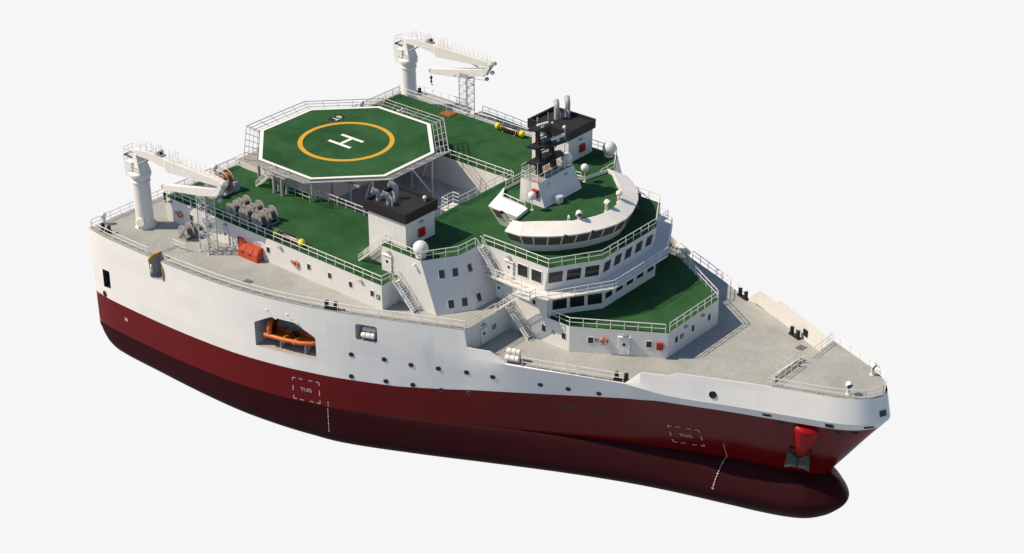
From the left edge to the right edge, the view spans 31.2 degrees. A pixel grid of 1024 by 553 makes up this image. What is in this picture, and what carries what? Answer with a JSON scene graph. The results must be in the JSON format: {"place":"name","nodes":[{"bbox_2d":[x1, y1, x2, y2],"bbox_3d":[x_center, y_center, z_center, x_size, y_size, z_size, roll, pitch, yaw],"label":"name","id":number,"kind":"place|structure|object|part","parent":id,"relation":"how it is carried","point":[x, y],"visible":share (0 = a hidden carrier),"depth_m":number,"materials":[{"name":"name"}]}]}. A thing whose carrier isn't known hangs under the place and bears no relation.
{"place":"outdoors","nodes":[
{"label":"outdoors","id":0,"kind":"place"},
{"bbox_2d":[89,85,889,517],"bbox_3d":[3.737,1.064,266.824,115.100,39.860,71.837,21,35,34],"label":"ship","id":1,"kind":"object","parent":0,"point":[729,397],"visible":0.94,"depth_m":252.52,"materials":[{"name":"white paint"}]},
{"bbox_2d":[100,212,106,224],"bbox_3d":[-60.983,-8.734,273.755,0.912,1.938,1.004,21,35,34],"label":"searchlight","id":2,"kind":"object","parent":1,"relation":"on","point":[102,215],"visible":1,"depth_m":273.35,"materials":[{"name":"white paint"}]},
{"bbox_2d":[100,223,111,233],"bbox_3d":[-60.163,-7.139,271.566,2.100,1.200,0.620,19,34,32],"label":"bollard","id":3,"kind":"object","parent":1,"relation":"on","point":[108,227],"visible":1,"depth_m":271.34,"materials":[{"name":"black metal"}]},
{"bbox_2d":[122,141,228,229],"bbox_3d":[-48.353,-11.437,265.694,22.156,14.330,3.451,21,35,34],"label":"crane","id":4,"kind":"object","parent":1,"relation":"on","point":[136,165],"visible":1,"depth_m":266.03,"materials":[{"name":"white paint"}]},
{"bbox_2d":[178,222,195,241],"bbox_3d":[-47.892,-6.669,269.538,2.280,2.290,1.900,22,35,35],"label":"cable reel","id":5,"kind":"object","parent":1,"relation":"on","point":[186,231],"visible":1,"depth_m":269.27,"materials":[{"name":"white metal"}]},
{"bbox_2d":[190,222,204,238],"bbox_3d":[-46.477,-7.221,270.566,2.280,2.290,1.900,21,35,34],"label":"cable reel","id":6,"kind":"object","parent":1,"relation":"on","point":[195,225],"visible":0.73,"depth_m":269.92,"materials":[{"name":"white metal"}]},
{"bbox_2d":[195,194,219,254],"bbox_3d":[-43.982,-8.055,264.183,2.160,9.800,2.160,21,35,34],"label":"crane rest tower","id":7,"kind":"structure","parent":1,"relation":"on","point":[206,228],"depth_m":264.34,"materials":[{"name":"grey metal"}]},
{"bbox_2d":[211,164,217,175],"bbox_3d":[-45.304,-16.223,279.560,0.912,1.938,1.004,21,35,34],"label":"searchlight","id":8,"kind":"object","parent":1,"relation":"on","point":[214,166],"visible":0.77,"depth_m":279.11,"materials":[{"name":"white paint"}]},
{"bbox_2d":[203,168,240,199],"bbox_3d":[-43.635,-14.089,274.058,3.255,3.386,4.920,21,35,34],"label":"winch","id":9,"kind":"object","parent":1,"relation":"on","point":[233,185],"visible":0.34,"depth_m":274.52,"materials":[{"name":"grey paint"}]},
{"bbox_2d":[225,200,241,219],"bbox_3d":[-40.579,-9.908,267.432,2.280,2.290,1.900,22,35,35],"label":"cable reel","id":10,"kind":"object","parent":1,"relation":"on","point":[234,207],"visible":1,"depth_m":267.08,"materials":[{"name":"white metal"}]},
{"bbox_2d":[236,195,251,208],"bbox_3d":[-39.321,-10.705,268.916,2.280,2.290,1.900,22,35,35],"label":"cable reel","id":11,"kind":"object","parent":1,"relation":"on","point":[244,200],"visible":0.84,"depth_m":268.51,"materials":[{"name":"white metal"}]},
{"bbox_2d":[238,205,254,224],"bbox_3d":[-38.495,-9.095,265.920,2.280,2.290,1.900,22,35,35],"label":"cable reel","id":12,"kind":"object","parent":1,"relation":"on","point":[247,212],"visible":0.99,"depth_m":265.54,"materials":[{"name":"white metal"}]},
{"bbox_2d":[238,239,263,262],"bbox_3d":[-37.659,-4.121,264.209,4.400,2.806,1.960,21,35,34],"label":"survival capsule","id":13,"kind":"object","parent":1,"relation":"on","point":[250,251],"visible":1,"depth_m":263.56,"materials":[{"name":"orange plastic"}]},
{"bbox_2d":[249,200,264,213],"bbox_3d":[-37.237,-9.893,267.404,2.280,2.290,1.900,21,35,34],"label":"cable reel","id":14,"kind":"object","parent":1,"relation":"on","point":[257,205],"visible":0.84,"depth_m":266.99,"materials":[{"name":"white metal"}]},
{"bbox_2d":[250,210,269,229],"bbox_3d":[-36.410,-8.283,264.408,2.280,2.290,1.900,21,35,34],"label":"cable reel","id":15,"kind":"object","parent":1,"relation":"on","point":[260,218],"visible":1,"depth_m":264.13,"materials":[{"name":"white metal"}]},
{"bbox_2d":[262,205,279,224],"bbox_3d":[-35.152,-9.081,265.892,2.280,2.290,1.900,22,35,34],"label":"cable reel","id":16,"kind":"object","parent":1,"relation":"on","point":[271,211],"visible":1,"depth_m":265.58,"materials":[{"name":"white metal"}]},
{"bbox_2d":[273,229,304,245],"bbox_3d":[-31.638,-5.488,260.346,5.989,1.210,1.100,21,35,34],"label":"float","id":17,"kind":"object","parent":1,"relation":"on","point":[290,236],"visible":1,"depth_m":259.84,"materials":[{"name":"yellow paint"}]},
{"bbox_2d":[263,317,315,354],"bbox_3d":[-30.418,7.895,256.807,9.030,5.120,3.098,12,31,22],"label":"rescue boat","id":18,"kind":"object","parent":1,"relation":"in","point":[282,335],"visible":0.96,"depth_m":257.04,"materials":[{"name":"orange paint"}]},
{"bbox_2d":[293,260,298,267],"bbox_3d":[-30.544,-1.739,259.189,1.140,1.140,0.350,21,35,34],"label":"lifebuoy","id":19,"kind":"object","parent":1,"relation":"attached to","point":[297,266],"visible":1,"depth_m":259.03,"materials":[{"name":"plastic"}]},
{"bbox_2d":[323,300,338,310],"bbox_3d":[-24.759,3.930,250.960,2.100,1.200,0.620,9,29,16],"label":"bollard","id":20,"kind":"object","parent":1,"relation":"on","point":[331,307],"visible":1,"depth_m":250.86,"materials":[{"name":"black metal"}]},
{"bbox_2d":[243,98,448,212],"bbox_3d":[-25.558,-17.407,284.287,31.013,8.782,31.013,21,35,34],"label":"helideck","id":21,"kind":"object","parent":1,"relation":"on","point":[356,145],"visible":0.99,"depth_m":281.05,"materials":[{"name":"green metal"}]},
{"bbox_2d":[361,325,376,341],"bbox_3d":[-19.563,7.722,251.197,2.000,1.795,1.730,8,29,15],"label":"liferaft rack","id":22,"kind":"object","parent":1,"relation":"in","point":[365,334],"visible":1,"depth_m":250.79,"materials":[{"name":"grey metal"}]},
{"bbox_2d":[413,240,428,258],"bbox_3d":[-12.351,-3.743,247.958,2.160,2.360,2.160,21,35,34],"label":"radome","id":23,"kind":"object","parent":1,"relation":"on","point":[420,245],"visible":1,"depth_m":247.22,"materials":[{"name":"white paint"}]},
{"bbox_2d":[418,226,425,237],"bbox_3d":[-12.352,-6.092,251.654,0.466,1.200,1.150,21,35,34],"label":"fire hose cabinet","id":24,"kind":"object","parent":1,"relation":"attached to","point":[421,231],"visible":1,"depth_m":251.44,"materials":[{"name":"red metal"}]},
{"bbox_3d":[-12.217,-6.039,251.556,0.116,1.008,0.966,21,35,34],"label":"door","id":25,"kind":"part","parent":24,"relation":"part of","materials":[{"name":"red metal"}]},
{"bbox_2d":[392,31,496,98],"bbox_3d":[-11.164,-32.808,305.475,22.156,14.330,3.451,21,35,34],"label":"crane","id":26,"kind":"object","parent":1,"relation":"on","point":[406,53],"visible":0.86,"depth_m":304.69,"materials":[{"name":"white paint"}]},
{"bbox_2d":[439,110,456,116],"bbox_3d":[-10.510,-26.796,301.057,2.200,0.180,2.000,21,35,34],"label":"hatch cover","id":27,"kind":"object","parent":1,"relation":"on","point":[447,113],"visible":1,"depth_m":300.84,"materials":[{"name":"orange metal"}]},
{"bbox_2d":[458,72,474,117],"bbox_3d":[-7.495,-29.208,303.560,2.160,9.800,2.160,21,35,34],"label":"crane rest tower","id":28,"kind":"structure","parent":1,"relation":"on","point":[465,76],"depth_m":302.82,"materials":[{"name":"white metal"}]},
{"bbox_2d":[495,122,524,136],"bbox_3d":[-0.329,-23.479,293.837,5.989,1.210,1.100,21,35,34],"label":"float","id":29,"kind":"object","parent":1,"relation":"on","point":[509,129],"visible":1,"depth_m":293.31,"materials":[{"name":"yellow paint"}]},
{"bbox_2d":[505,347,521,364],"bbox_3d":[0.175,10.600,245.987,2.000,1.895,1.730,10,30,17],"label":"liferaft rack","id":30,"kind":"object","parent":1,"relation":"on","point":[510,357],"visible":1,"depth_m":245.59,"materials":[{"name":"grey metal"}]},
{"bbox_2d":[528,191,535,210],"bbox_3d":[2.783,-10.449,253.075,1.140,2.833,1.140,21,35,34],"label":"radome","id":31,"kind":"object","parent":1,"relation":"on","point":[532,195],"visible":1,"depth_m":252.35,"materials":[{"name":"white paint"}]},
{"bbox_2d":[532,188,538,197],"bbox_3d":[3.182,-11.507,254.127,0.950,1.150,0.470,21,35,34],"label":"fire hose cabinet","id":32,"kind":"object","parent":1,"relation":"attached to","point":[536,191],"visible":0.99,"depth_m":253.86,"materials":[{"name":"red metal"}]},
{"bbox_2d":[526,117,566,175],"bbox_3d":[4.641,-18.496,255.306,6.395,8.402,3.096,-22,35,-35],"label":"radar mast","id":33,"kind":"object","parent":1,"relation":"on","point":[549,143],"visible":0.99,"depth_m":254.95,"materials":[{"name":"black metal"}]},
{"bbox_2d":[553,194,563,203],"bbox_3d":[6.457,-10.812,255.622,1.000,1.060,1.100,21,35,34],"label":"deck box","id":34,"kind":"object","parent":1,"relation":"on","point":[558,198],"visible":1,"depth_m":255.32,"materials":[{"name":"white paint"}]},
{"bbox_2d":[561,152,571,165],"bbox_3d":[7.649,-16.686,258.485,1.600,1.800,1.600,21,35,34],"label":"radome","id":35,"kind":"object","parent":1,"relation":"on","point":[568,156],"visible":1,"depth_m":257.96,"materials":[{"name":"white paint"}]},
{"bbox_2d":[575,210,582,219],"bbox_3d":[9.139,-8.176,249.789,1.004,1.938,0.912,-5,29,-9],"label":"searchlight","id":36,"kind":"object","parent":1,"relation":"on","point":[579,214],"visible":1,"depth_m":249.38,"materials":[{"name":"white paint"}]},
{"bbox_2d":[579,143,585,152],"bbox_3d":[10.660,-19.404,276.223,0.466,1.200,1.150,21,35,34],"label":"fire hose cabinet","id":37,"kind":"object","parent":1,"relation":"attached to","point":[582,147],"visible":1,"depth_m":276.00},
{"bbox_3d":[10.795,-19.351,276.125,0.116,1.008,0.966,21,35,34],"label":"door","id":38,"kind":"part","parent":37,"relation":"part of","materials":[{"name":"red metal"}]},
{"bbox_2d":[581,164,588,182],"bbox_3d":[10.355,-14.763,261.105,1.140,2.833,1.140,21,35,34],"label":"radome","id":39,"kind":"object","parent":1,"relation":"on","point":[584,168],"visible":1,"depth_m":260.37,"materials":[{"name":"white paint"}]},
{"bbox_2d":[600,337,607,344],"bbox_3d":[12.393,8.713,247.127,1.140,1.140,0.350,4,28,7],"label":"lifebuoy","id":40,"kind":"object","parent":1,"relation":"attached to","point":[604,338],"visible":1,"depth_m":247.00,"materials":[{"name":"plastic"}]},
{"bbox_2d":[604,199,610,211],"bbox_3d":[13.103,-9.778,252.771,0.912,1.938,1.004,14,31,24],"label":"searchlight","id":41,"kind":"object","parent":1,"relation":"on","point":[607,202],"visible":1,"depth_m":252.31,"materials":[{"name":"white paint"}]},
{"bbox_2d":[602,141,616,157],"bbox_3d":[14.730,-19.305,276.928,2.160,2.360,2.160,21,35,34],"label":"radome","id":42,"kind":"object","parent":1,"relation":"on","point":[609,148],"visible":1,"depth_m":276.19,"materials":[{"name":"white paint"}]},
{"bbox_2d":[616,190,622,202],"bbox_3d":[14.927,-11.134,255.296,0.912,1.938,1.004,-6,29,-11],"label":"searchlight","id":43,"kind":"object","parent":1,"relation":"on","point":[619,193],"visible":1,"depth_m":254.82,"materials":[{"name":"white paint"}]},
{"bbox_2d":[613,371,629,381],"bbox_3d":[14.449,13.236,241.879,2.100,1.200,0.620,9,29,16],"label":"bollard","id":44,"kind":"object","parent":1,"relation":"on","point":[624,379],"visible":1,"depth_m":241.76,"materials":[{"name":"black metal"}]},
{"bbox_2d":[656,342,662,350],"bbox_3d":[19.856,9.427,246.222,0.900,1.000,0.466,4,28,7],"label":"fire hose cabinet","id":45,"kind":"object","parent":1,"relation":"attached to","point":[659,346],"visible":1,"depth_m":246.02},
{"bbox_3d":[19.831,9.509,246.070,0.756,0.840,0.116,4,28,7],"label":"door","id":46,"kind":"part","parent":45,"relation":"part of","materials":[{"name":"red metal"}]},
{"bbox_2d":[675,243,690,258],"bbox_3d":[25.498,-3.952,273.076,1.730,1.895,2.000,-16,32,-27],"label":"liferaft rack","id":47,"kind":"object","parent":1,"relation":"on","point":[684,249],"visible":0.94,"depth_m":272.55,"materials":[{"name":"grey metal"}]},
{"bbox_2d":[737,287,748,300],"bbox_3d":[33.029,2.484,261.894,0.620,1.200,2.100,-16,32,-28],"label":"bollard","id":48,"kind":"object","parent":1,"relation":"on","point":[742,296],"visible":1,"depth_m":261.89,"materials":[{"name":"black metal"}]},
{"bbox_2d":[788,326,800,339],"bbox_3d":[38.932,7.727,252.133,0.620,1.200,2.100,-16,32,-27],"label":"bollard","id":49,"kind":"object","parent":1,"relation":"on","point":[794,335],"visible":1,"depth_m":252.15,"materials":[{"name":"black metal"}]},
{"bbox_2d":[784,450,808,471],"bbox_3d":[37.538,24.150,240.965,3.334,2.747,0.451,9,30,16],"label":"anchor","id":50,"kind":"object","parent":1,"relation":"hanging from","point":[794,460],"visible":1,"depth_m":240.94,"materials":[{"name":"black paint"}]},
{"bbox_2d":[803,328,807,336],"bbox_3d":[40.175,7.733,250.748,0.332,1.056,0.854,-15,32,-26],"label":"fairlead","id":51,"kind":"object","parent":1,"relation":"attached to","point":[805,332],"visible":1,"depth_m":250.59,"materials":[{"name":"black paint"}]},
{"bbox_2d":[845,381,852,394],"bbox_3d":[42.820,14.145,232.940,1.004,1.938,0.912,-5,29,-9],"label":"searchlight","id":52,"kind":"object","parent":1,"relation":"on","point":[849,385],"visible":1,"depth_m":232.53,"materials":[{"name":"white paint"}]},
{"bbox_2d":[870,362,876,375],"bbox_3d":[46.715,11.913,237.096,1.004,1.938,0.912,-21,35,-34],"label":"searchlight","id":53,"kind":"object","parent":1,"relation":"on","point":[873,365],"visible":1,"depth_m":236.75,"materials":[{"name":"white paint"}]},
{"bbox_2d":[0,0,1023,552],"label":"sky","id":54,"kind":"structure","parent":0,"point":[857,166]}
]}

